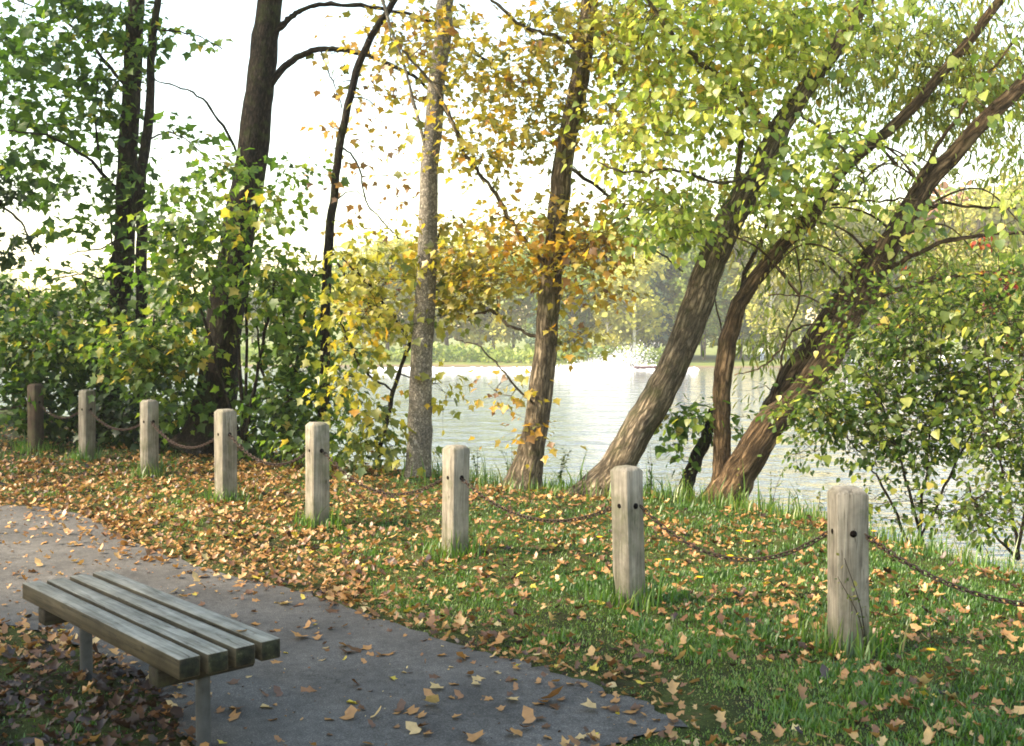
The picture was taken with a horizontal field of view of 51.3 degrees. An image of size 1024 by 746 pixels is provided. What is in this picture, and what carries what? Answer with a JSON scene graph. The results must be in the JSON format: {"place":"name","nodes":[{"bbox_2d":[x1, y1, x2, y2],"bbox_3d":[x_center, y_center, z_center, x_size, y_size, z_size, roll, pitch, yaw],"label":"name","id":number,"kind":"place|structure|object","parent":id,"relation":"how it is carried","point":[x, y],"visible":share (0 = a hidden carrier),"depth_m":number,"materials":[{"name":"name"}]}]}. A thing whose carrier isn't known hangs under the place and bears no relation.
{"place":"outdoors","nodes":[
{"label":"outdoors","id":0,"kind":"place"},
{"bbox_2d":[0,505,687,745],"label":"path","id":1,"kind":"structure","parent":0,"point":[333,674],"depth_m":5.13,"materials":[{"name":"grey asphalt"}]},
{"bbox_2d":[2,504,687,744],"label":"fallen leaves","id":2,"kind":"object","parent":1,"relation":"on","point":[586,729],"visible":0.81,"depth_m":5.26,"materials":[{"name":"brown plant"}]},
{"bbox_2d":[339,705,356,719],"bbox_3d":[-0.697,1.462,4.585,0.082,0.035,0.074,2,3,45],"label":"fallen leaf","id":3,"kind":"object","parent":1,"relation":"on","point":[350,711],"visible":1,"depth_m":4.59,"materials":[{"name":"orange plant"}]},
{"bbox_2d":[393,698,405,711],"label":"fallen leaf","id":4,"kind":"object","parent":1,"relation":"on","point":[401,704],"visible":1,"depth_m":4.68,"materials":[{"name":"brown plant"}]},
{"bbox_2d":[403,704,419,714],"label":"fallen leaf","id":5,"kind":"object","parent":1,"relation":"on","point":[412,709],"visible":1,"depth_m":4.66,"materials":[{"name":"brown plant"}]},
{"bbox_2d":[406,721,421,733],"bbox_3d":[-0.406,1.467,4.418,0.065,0.035,0.059,0,2,-9],"label":"fallen leaf","id":6,"kind":"object","parent":1,"relation":"on","point":[413,727],"visible":1,"depth_m":4.42,"materials":[{"name":"yellow plant"}]},
{"bbox_2d":[425,694,438,703],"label":"fallen leaf","id":7,"kind":"object","parent":1,"relation":"on","point":[433,698],"visible":1,"depth_m":4.71,"materials":[{"name":"plant"}]},
{"bbox_2d":[467,730,485,741],"bbox_3d":[-0.147,1.466,4.320,0.076,0.038,0.083,0,2,-11],"label":"fallen leaf","id":8,"kind":"object","parent":1,"relation":"on","point":[473,737],"visible":1,"depth_m":4.33,"materials":[{"name":"orange plant"}]},
{"bbox_2d":[522,705,535,722],"bbox_3d":[0.073,1.453,4.534,0.066,0.057,0.059,1,2,15],"label":"fallen leaf","id":9,"kind":"object","parent":1,"relation":"on","point":[528,715],"visible":1,"depth_m":4.54,"materials":[{"name":"orange plant"}]},
{"bbox_2d":[541,685,563,698],"bbox_3d":[0.174,1.434,4.775,0.095,0.078,0.078,2,3,41],"label":"fallen leaf","id":10,"kind":"object","parent":1,"relation":"on","point":[554,692],"visible":1,"depth_m":4.77,"materials":[{"name":"brown plant"}]},
{"bbox_2d":[0,327,1023,745],"bbox_3d":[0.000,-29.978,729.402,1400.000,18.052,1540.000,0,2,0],"label":"ground","id":11,"kind":"structure","parent":0,"point":[690,711],"depth_m":6.54,"materials":[{"name":"plant"}]},
{"bbox_2d":[0,270,29,331],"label":"broadleaf tree","id":12,"kind":"object","parent":11,"relation":"on","point":[8,278],"visible":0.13,"depth_m":177.25,"materials":[{"name":"yellow plant"}]},
{"bbox_2d":[0,151,58,311],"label":"evergreen tree","id":13,"kind":"object","parent":11,"relation":"on","point":[9,195],"visible":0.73,"depth_m":15.21,"materials":[{"name":"green plant"}]},
{"bbox_2d":[12,284,55,331],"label":"broadleaf tree","id":14,"kind":"object","parent":11,"relation":"on","point":[36,299],"visible":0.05,"depth_m":175.55,"materials":[{"name":"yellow plant"}]},
{"bbox_2d":[27,383,43,452],"bbox_3d":[-6.000,0.688,13.434,0.152,1.108,0.142,1,2,26],"label":"timber post","id":15,"kind":"object","parent":11,"relation":"on","point":[35,427],"visible":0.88,"depth_m":13.38,"materials":[{"name":"wood"}]},
{"bbox_2d":[38,402,77,418],"bbox_3d":[-5.569,0.468,13.149,0.908,0.197,0.028,1,2,33],"label":"rusty chain","id":16,"kind":"object","parent":15,"relation":"attached to","point":[56,416],"visible":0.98,"depth_m":13.17,"materials":[{"name":"metal"}]},
{"bbox_2d":[0,282,118,435],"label":"young maple","id":17,"kind":"object","parent":11,"relation":"on","point":[17,334],"visible":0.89,"depth_m":13.80,"materials":[{"name":"green plant"}]},
{"bbox_2d":[78,389,95,460],"bbox_3d":[-5.129,0.754,12.875,0.161,1.107,0.145,1,2,32],"label":"timber post","id":18,"kind":"object","parent":11,"relation":"on","point":[86,426],"visible":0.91,"depth_m":12.82,"materials":[{"name":"wood"}]},
{"bbox_2d":[88,409,139,430],"bbox_3d":[-4.533,0.551,12.207,0.029,0.206,1.664,-2,3,-42],"label":"rusty chain","id":19,"kind":"object","parent":18,"relation":"attached to","point":[108,426],"visible":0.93,"depth_m":12.29,"materials":[{"name":"metal"}]},
{"bbox_2d":[0,0,179,437],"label":"dark tree","id":20,"kind":"object","parent":11,"relation":"on","point":[128,109],"visible":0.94,"depth_m":14.57,"materials":[{"name":"green plant"}]},
{"bbox_2d":[71,266,135,322],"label":"broadleaf tree","id":21,"kind":"object","parent":11,"relation":"on","point":[98,300],"visible":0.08,"depth_m":169.40,"materials":[{"name":"yellow plant"}]},
{"bbox_2d":[4,266,252,443],"bbox_3d":[-5.312,-0.299,14.557,3.422,2.738,2.314,-1,2,-20],"label":"young maple","id":22,"kind":"object","parent":11,"relation":"on","point":[85,375],"visible":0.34,"depth_m":14.30,"materials":[{"name":"green plant"}]},
{"bbox_2d":[0,384,273,459],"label":"undergrowth","id":23,"kind":"object","parent":11,"relation":"on","point":[52,431],"visible":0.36,"depth_m":13.80,"materials":[{"name":"green plant"}]},
{"bbox_2d":[140,399,158,476],"bbox_3d":[-3.930,0.837,11.556,0.144,1.093,0.152,1,2,35],"label":"timber post","id":24,"kind":"object","parent":11,"relation":"on","point":[149,438],"visible":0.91,"depth_m":11.50,"materials":[{"name":"wood"}]},
{"bbox_2d":[22,570,279,745],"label":"park bench","id":25,"kind":"object","parent":11,"relation":"on","point":[170,639],"visible":0.9,"depth_m":4.41,"materials":[{"name":"grey wood"}]},
{"bbox_2d":[68,307,234,453],"bbox_3d":[-4.307,0.136,12.877,2.001,1.945,1.706,0,2,0],"label":"young maple","id":26,"kind":"object","parent":11,"relation":"on","point":[148,356],"visible":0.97,"depth_m":12.60,"materials":[{"name":"green plant"}]},
{"bbox_2d":[147,278,195,331],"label":"broadleaf tree","id":27,"kind":"object","parent":11,"relation":"on","point":[160,313],"visible":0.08,"depth_m":171.31,"materials":[{"name":"green plant"}]},
{"bbox_2d":[120,0,234,436],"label":"dark tree","id":28,"kind":"object","parent":11,"relation":"on","point":[136,200],"visible":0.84,"depth_m":14.61,"materials":[{"name":"green plant"}]},
{"bbox_2d":[214,409,236,501],"bbox_3d":[-2.716,0.914,10.124,0.181,1.143,0.170,2,3,45],"label":"timber post","id":29,"kind":"object","parent":11,"relation":"on","point":[225,451],"visible":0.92,"depth_m":10.06,"materials":[{"name":"wood"}]},
{"bbox_2d":[150,421,213,448],"bbox_3d":[-3.325,0.652,10.830,0.029,0.226,1.752,-2,3,-40],"label":"rusty chain","id":30,"kind":"object","parent":29,"relation":"attached to","point":[179,445],"visible":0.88,"depth_m":10.91,"materials":[{"name":"metal"}]},
{"bbox_2d":[103,145,349,450],"bbox_3d":[-3.270,-0.832,12.083,2.860,3.547,1.852,0,2,0],"label":"young maple","id":31,"kind":"object","parent":11,"relation":"on","point":[184,266],"visible":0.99,"depth_m":11.97,"materials":[{"name":"green plant"}]},
{"bbox_2d":[199,280,262,336],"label":"broadleaf tree","id":32,"kind":"object","parent":11,"relation":"on","point":[253,300],"visible":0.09,"depth_m":172.64,"materials":[{"name":"green plant"}]},
{"bbox_2d":[248,297,269,342],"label":"broadleaf tree","id":33,"kind":"object","parent":11,"relation":"on","point":[253,333],"visible":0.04,"depth_m":179.38,"materials":[{"name":"green plant"}]},
{"bbox_2d":[251,270,301,328],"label":"broadleaf tree","id":34,"kind":"object","parent":11,"relation":"on","point":[261,300],"visible":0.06,"depth_m":173.89,"materials":[{"name":"green plant"}]},
{"bbox_2d":[198,242,378,470],"bbox_3d":[-2.663,-0.190,12.688,2.262,2.792,1.991,0,2,0],"label":"young maple","id":35,"kind":"object","parent":11,"relation":"on","point":[281,413],"visible":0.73,"depth_m":12.50,"materials":[{"name":"green plant"}]},
{"bbox_2d":[305,422,329,527],"bbox_3d":[-1.645,0.981,9.012,0.156,1.134,0.171,-2,2,-38],"label":"timber post","id":36,"kind":"object","parent":11,"relation":"on","point":[317,497],"visible":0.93,"depth_m":8.95,"materials":[{"name":"beige wood"}]},
{"bbox_2d":[229,434,304,465],"bbox_3d":[-2.179,0.708,9.557,0.028,0.240,1.393,-2,3,-44],"label":"rusty chain","id":37,"kind":"object","parent":36,"relation":"attached to","point":[273,464],"visible":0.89,"depth_m":9.61,"materials":[{"name":"metal"}]},
{"bbox_2d":[322,450,441,495],"bbox_3d":[-1.035,0.811,8.460,1.511,0.305,0.028,2,3,42],"label":"rusty chain","id":38,"kind":"object","parent":36,"relation":"attached to","point":[389,493],"visible":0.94,"depth_m":8.47,"materials":[{"name":"metal"}]},
{"bbox_2d":[15,341,664,365],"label":"shore undergrowth","id":39,"kind":"object","parent":11,"relation":"on","point":[451,352],"visible":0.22,"depth_m":111.69,"materials":[{"name":"green plant"}]},
{"bbox_2d":[154,0,526,456],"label":"old tree","id":40,"kind":"object","parent":11,"relation":"on","point":[264,75],"visible":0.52,"depth_m":13.01,"materials":[{"name":"green plant"}]},
{"bbox_2d":[310,249,370,344],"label":"broadleaf tree","id":41,"kind":"object","parent":11,"relation":"on","point":[337,267],"visible":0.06,"depth_m":125.88,"materials":[{"name":"yellow plant"}]},
{"bbox_2d":[319,248,408,343],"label":"broadleaf tree","id":42,"kind":"object","parent":11,"relation":"on","point":[362,313],"visible":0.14,"depth_m":121.94,"materials":[{"name":"yellow plant"}]},
{"bbox_2d":[299,0,464,421],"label":"slender tree","id":43,"kind":"object","parent":11,"relation":"on","point":[339,148],"visible":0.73,"depth_m":12.32,"materials":[{"name":"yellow plant"}]},
{"bbox_2d":[357,231,414,350],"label":"broadleaf tree","id":44,"kind":"object","parent":11,"relation":"on","point":[374,247],"visible":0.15,"depth_m":126.08,"materials":[{"name":"yellow plant"}]},
{"bbox_2d":[275,225,527,482],"bbox_3d":[-1.135,-0.167,11.786,2.878,2.935,1.697,-1,2,-27],"label":"maple sapling","id":45,"kind":"object","parent":11,"relation":"on","point":[356,443],"visible":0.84,"depth_m":11.49,"materials":[{"name":"yellow plant"}]},
{"bbox_2d":[384,237,437,347],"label":"broadleaf tree","id":46,"kind":"object","parent":11,"relation":"on","point":[394,266],"visible":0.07,"depth_m":127.27,"materials":[{"name":"green plant"}]},
{"bbox_2d":[323,0,513,477],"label":"lakeside tree","id":47,"kind":"object","parent":11,"relation":"on","point":[419,443],"visible":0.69,"depth_m":11.53,"materials":[{"name":"grey plant"}]},
{"bbox_2d":[398,258,442,342],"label":"broadleaf tree","id":48,"kind":"object","parent":11,"relation":"on","point":[406,317],"visible":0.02,"depth_m":126.66,"materials":[{"name":"green plant"}]},
{"bbox_2d":[399,233,490,347],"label":"broadleaf tree","id":49,"kind":"object","parent":11,"relation":"on","point":[455,333],"visible":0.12,"depth_m":124.74,"materials":[{"name":"green plant"}]},
{"bbox_2d":[441,444,469,556],"bbox_3d":[-0.420,1.072,7.914,0.149,1.077,0.167,-2,3,-40],"label":"timber post","id":50,"kind":"object","parent":11,"relation":"on","point":[455,489],"visible":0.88,"depth_m":7.85,"materials":[{"name":"beige wood"}]},
{"bbox_2d":[454,239,525,348],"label":"broadleaf tree","id":51,"kind":"object","parent":11,"relation":"on","point":[496,332],"visible":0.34,"depth_m":123.08,"materials":[{"name":"yellow plant"}]},
{"bbox_2d":[0,419,1023,745],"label":"leaf litter","id":52,"kind":"object","parent":11,"relation":"on","point":[100,679],"visible":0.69,"depth_m":7.17,"materials":[{"name":"brown plant"}]},
{"bbox_2d":[490,277,533,348],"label":"broadleaf tree","id":53,"kind":"object","parent":11,"relation":"on","point":[513,332],"visible":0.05,"depth_m":127.17,"materials":[{"name":"green plant"}]},
{"bbox_2d":[500,241,535,336],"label":"broadleaf tree","id":54,"kind":"object","parent":11,"relation":"on","point":[519,315],"visible":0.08,"depth_m":123.40,"materials":[{"name":"green plant"}]},
{"bbox_2d":[348,0,708,491],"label":"lakeside tree","id":55,"kind":"object","parent":11,"relation":"on","point":[559,239],"visible":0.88,"depth_m":11.06,"materials":[{"name":"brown plant"}]},
{"bbox_2d":[525,298,537,346],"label":"conifer tree","id":56,"kind":"object","parent":11,"relation":"on","point":[530,341],"visible":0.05,"depth_m":118.79,"materials":[{"name":"green plant"}]},
{"bbox_2d":[487,214,608,345],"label":"broadleaf tree","id":57,"kind":"object","parent":11,"relation":"on","point":[529,299],"visible":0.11,"depth_m":120.71,"materials":[{"name":"green plant"}]},
{"bbox_2d":[557,448,571,486],"bbox_3d":[0.549,1.065,11.428,0.120,0.509,0.172,1,2,35],"label":"weed plant","id":58,"kind":"object","parent":11,"relation":"on","point":[563,461],"visible":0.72,"depth_m":11.40,"materials":[{"name":"green plant"}]},
{"bbox_2d":[534,261,606,345],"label":"broadleaf tree","id":59,"kind":"object","parent":11,"relation":"on","point":[566,322],"visible":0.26,"depth_m":113.44,"materials":[{"name":"green plant"}]},
{"bbox_2d":[575,224,623,345],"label":"broadleaf tree","id":60,"kind":"object","parent":11,"relation":"on","point":[592,325],"visible":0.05,"depth_m":122.81,"materials":[{"name":"green plant"}]},
{"bbox_2d":[579,297,625,343],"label":"broadleaf tree","id":61,"kind":"object","parent":11,"relation":"on","point":[590,315],"visible":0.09,"depth_m":120.14,"materials":[{"name":"green plant"}]},
{"bbox_2d":[589,298,629,352],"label":"birch tree","id":62,"kind":"object","parent":11,"relation":"on","point":[616,335],"visible":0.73,"depth_m":112.14,"materials":[{"name":"yellow plant"}]},
{"bbox_2d":[610,465,644,606],"bbox_3d":[0.711,1.116,6.507,0.156,1.097,0.167,-2,3,-40],"label":"timber post","id":63,"kind":"object","parent":11,"relation":"on","point":[627,530],"visible":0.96,"depth_m":6.45,"materials":[{"name":"beige wood"}]},
{"bbox_2d":[460,477,611,522],"bbox_3d":[0.148,0.885,7.203,0.028,0.229,1.689,-2,3,-39],"label":"rusty chain","id":64,"kind":"object","parent":63,"relation":"hanging from","point":[537,518],"visible":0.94,"depth_m":7.20,"materials":[{"name":"metal"}]},
{"bbox_2d":[589,217,668,349],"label":"broadleaf tree","id":65,"kind":"object","parent":11,"relation":"on","point":[635,256],"visible":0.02,"depth_m":124.52,"materials":[{"name":"green plant"}]},
{"bbox_2d":[590,239,674,359],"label":"birch tree","id":66,"kind":"object","parent":11,"relation":"on","point":[636,322],"visible":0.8,"depth_m":111.42,"materials":[{"name":"yellow plant"}]},
{"bbox_2d":[623,282,667,348],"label":"broadleaf tree","id":67,"kind":"object","parent":11,"relation":"on","point":[645,288],"visible":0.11,"depth_m":118.62,"materials":[{"name":"green plant"}]},
{"bbox_2d":[636,235,675,347],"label":"conifer tree","id":68,"kind":"object","parent":11,"relation":"on","point":[660,284],"visible":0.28,"depth_m":118.35,"materials":[{"name":"green plant"}]},
{"bbox_2d":[660,239,708,344],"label":"conifer tree","id":69,"kind":"object","parent":11,"relation":"on","point":[671,273],"visible":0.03,"depth_m":121.58,"materials":[{"name":"green plant"}]},
{"bbox_2d":[647,219,735,330],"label":"broadleaf tree","id":70,"kind":"object","parent":11,"relation":"on","point":[676,287],"visible":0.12,"depth_m":119.11,"materials":[{"name":"green plant"}]},
{"bbox_2d":[667,278,732,359],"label":"broadleaf tree","id":71,"kind":"object","parent":11,"relation":"on","point":[714,317],"visible":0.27,"depth_m":116.98,"materials":[{"name":"green plant"}]},
{"bbox_2d":[654,393,757,500],"bbox_3d":[1.896,0.822,11.122,1.255,1.204,0.962,-1,2,-20],"label":"shrub","id":72,"kind":"object","parent":11,"relation":"on","point":[677,422],"visible":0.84,"depth_m":11.10,"materials":[{"name":"green plant"}]},
{"bbox_2d":[689,214,745,356],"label":"broadleaf tree","id":73,"kind":"object","parent":11,"relation":"on","point":[702,344],"visible":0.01,"depth_m":125.38,"materials":[{"name":"green plant"}]},
{"bbox_2d":[726,284,771,356],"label":"broadleaf tree","id":74,"kind":"object","parent":11,"relation":"on","point":[744,324],"visible":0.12,"depth_m":117.43,"materials":[{"name":"green plant"}]},
{"bbox_2d":[696,218,803,357],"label":"broadleaf tree","id":75,"kind":"object","parent":11,"relation":"on","point":[737,265],"visible":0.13,"depth_m":121.04,"materials":[{"name":"green plant"}]},
{"bbox_2d":[724,245,807,359],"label":"birch tree","id":76,"kind":"object","parent":11,"relation":"on","point":[783,317],"visible":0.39,"depth_m":113.46,"materials":[{"name":"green plant"}]},
{"bbox_2d":[728,230,843,356],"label":"broadleaf tree","id":77,"kind":"object","parent":11,"relation":"on","point":[792,275],"visible":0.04,"depth_m":124.49,"materials":[{"name":"green plant"}]},
{"bbox_2d":[552,0,1023,497],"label":"leaning tree","id":78,"kind":"object","parent":11,"relation":"on","point":[646,415],"visible":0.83,"depth_m":10.49,"materials":[{"name":"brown plant"}]},
{"bbox_2d":[774,224,843,339],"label":"broadleaf tree","id":79,"kind":"object","parent":11,"relation":"on","point":[803,321],"visible":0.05,"depth_m":124.50,"materials":[{"name":"green plant"}]},
{"bbox_2d":[789,247,840,349],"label":"broadleaf tree","id":80,"kind":"object","parent":11,"relation":"on","point":[808,316],"visible":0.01,"depth_m":124.97,"materials":[{"name":"green plant"}]},
{"bbox_2d":[774,184,877,317],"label":"broadleaf tree","id":81,"kind":"object","parent":11,"relation":"on","point":[850,225],"visible":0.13,"depth_m":121.10,"materials":[{"name":"green plant"}]},
{"bbox_2d":[669,0,1023,505],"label":"willow tree","id":82,"kind":"object","parent":11,"relation":"on","point":[758,437],"visible":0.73,"depth_m":10.81,"materials":[{"name":"green plant"}]},
{"bbox_2d":[876,235,1023,404],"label":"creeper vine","id":83,"kind":"object","parent":82,"relation":"hanging from","point":[973,243],"visible":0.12,"depth_m":9.76,"materials":[{"name":"green plant"}]},
{"bbox_2d":[827,486,868,654],"bbox_3d":[1.795,1.173,5.698,0.189,1.131,0.183,0,2,-2],"label":"timber post","id":84,"kind":"object","parent":11,"relation":"on","point":[847,518],"visible":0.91,"depth_m":5.61,"materials":[{"name":"beige wood"}]},
{"bbox_2d":[639,505,827,561],"bbox_3d":[1.254,0.941,6.101,1.207,0.268,0.028,1,2,37],"label":"rusty chain","id":85,"kind":"object","parent":84,"relation":"attached to","point":[813,541],"visible":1,"depth_m":6.08,"materials":[{"name":"metal"}]},
{"bbox_2d":[864,533,1023,606],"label":"rusty chain","id":86,"kind":"object","parent":84,"relation":"attached to","point":[984,596],"visible":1,"depth_m":5.25,"materials":[{"name":"metal"}]},
{"bbox_2d":[835,553,865,651],"bbox_3d":[1.775,1.230,5.561,0.209,0.588,0.069,0,2,-5],"label":"weed plant","id":87,"kind":"object","parent":11,"relation":"on","point":[854,588],"visible":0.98,"depth_m":5.57,"materials":[{"name":"green plant"}]},
{"bbox_2d":[838,218,878,355],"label":"broadleaf tree","id":88,"kind":"object","parent":11,"relation":"on","point":[863,239],"visible":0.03,"depth_m":124.97,"materials":[{"name":"green plant"}]},
{"bbox_2d":[824,205,921,355],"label":"broadleaf tree","id":89,"kind":"object","parent":11,"relation":"on","point":[878,228],"visible":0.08,"depth_m":124.81,"materials":[{"name":"green plant"}]},
{"bbox_2d":[743,232,1023,550],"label":"bank shrub","id":90,"kind":"object","parent":11,"relation":"on","point":[896,423],"visible":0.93,"depth_m":9.10,"materials":[{"name":"green plant"}]},
{"bbox_2d":[856,197,916,311],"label":"broadleaf tree","id":91,"kind":"object","parent":11,"relation":"on","point":[883,216],"visible":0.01,"depth_m":125.82,"materials":[{"name":"green plant"}]},
{"bbox_2d":[874,212,969,342],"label":"broadleaf tree","id":92,"kind":"object","parent":11,"relation":"on","point":[898,274],"visible":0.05,"depth_m":121.03,"materials":[{"name":"green plant"}]},
{"bbox_2d":[893,201,961,354],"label":"broadleaf tree","id":93,"kind":"object","parent":11,"relation":"on","point":[931,249],"visible":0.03,"depth_m":122.18,"materials":[{"name":"green plant"}]},
{"bbox_2d":[878,178,994,353],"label":"broadleaf tree","id":94,"kind":"object","parent":11,"relation":"on","point":[945,186],"visible":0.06,"depth_m":122.22,"materials":[{"name":"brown plant"}]},
{"bbox_2d":[931,186,991,355],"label":"broadleaf tree","id":95,"kind":"object","parent":11,"relation":"on","point":[951,190],"visible":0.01,"depth_m":127.46,"materials":[{"name":"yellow plant"}]},
{"bbox_2d":[906,245,1023,564],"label":"bank shrub","id":96,"kind":"object","parent":11,"relation":"on","point":[1013,452],"visible":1,"depth_m":8.61,"materials":[{"name":"green plant"}]},
{"bbox_2d":[913,182,1023,355],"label":"broadleaf tree","id":97,"kind":"object","parent":11,"relation":"on","point":[972,214],"visible":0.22,"depth_m":116.62,"materials":[{"name":"green plant"}]},
{"bbox_2d":[953,194,1023,348],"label":"broadleaf tree","id":98,"kind":"object","parent":11,"relation":"on","point":[1009,225],"visible":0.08,"depth_m":117.97,"materials":[{"name":"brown plant"}]},
{"bbox_2d":[962,166,1023,359],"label":"broadleaf tree","id":99,"kind":"object","parent":11,"relation":"on","point":[1012,186],"visible":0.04,"depth_m":119.39,"materials":[{"name":"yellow plant"}]},
{"bbox_2d":[0,366,1023,574],"bbox_3d":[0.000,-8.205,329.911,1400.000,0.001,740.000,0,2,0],"label":"water","id":100,"kind":"structure","parent":0,"point":[592,422],"depth_m":32.53,"materials":[{"name":"grey liquid"}]},
{"bbox_2d":[377,366,698,369],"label":"wake foam","id":101,"kind":"object","parent":100,"relation":"on","point":[524,368],"visible":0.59,"depth_m":97.39,"materials":[{"name":"white liquid"}]},
{"bbox_2d":[557,343,658,369],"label":"water spray","id":102,"kind":"object","parent":100,"relation":"on","point":[589,364],"visible":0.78,"depth_m":98.49,"materials":[{"name":"white liquid"}]},
{"bbox_2d":[630,364,656,368],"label":"motor boat","id":103,"kind":"object","parent":100,"relation":"on","point":[645,366],"visible":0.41,"depth_m":97.29,"materials":[{"name":"white paint"}]},
{"bbox_2d":[0,0,1023,325],"label":"sky","id":104,"kind":"structure","parent":0,"point":[220,78],"materials":[{"name":"white"}]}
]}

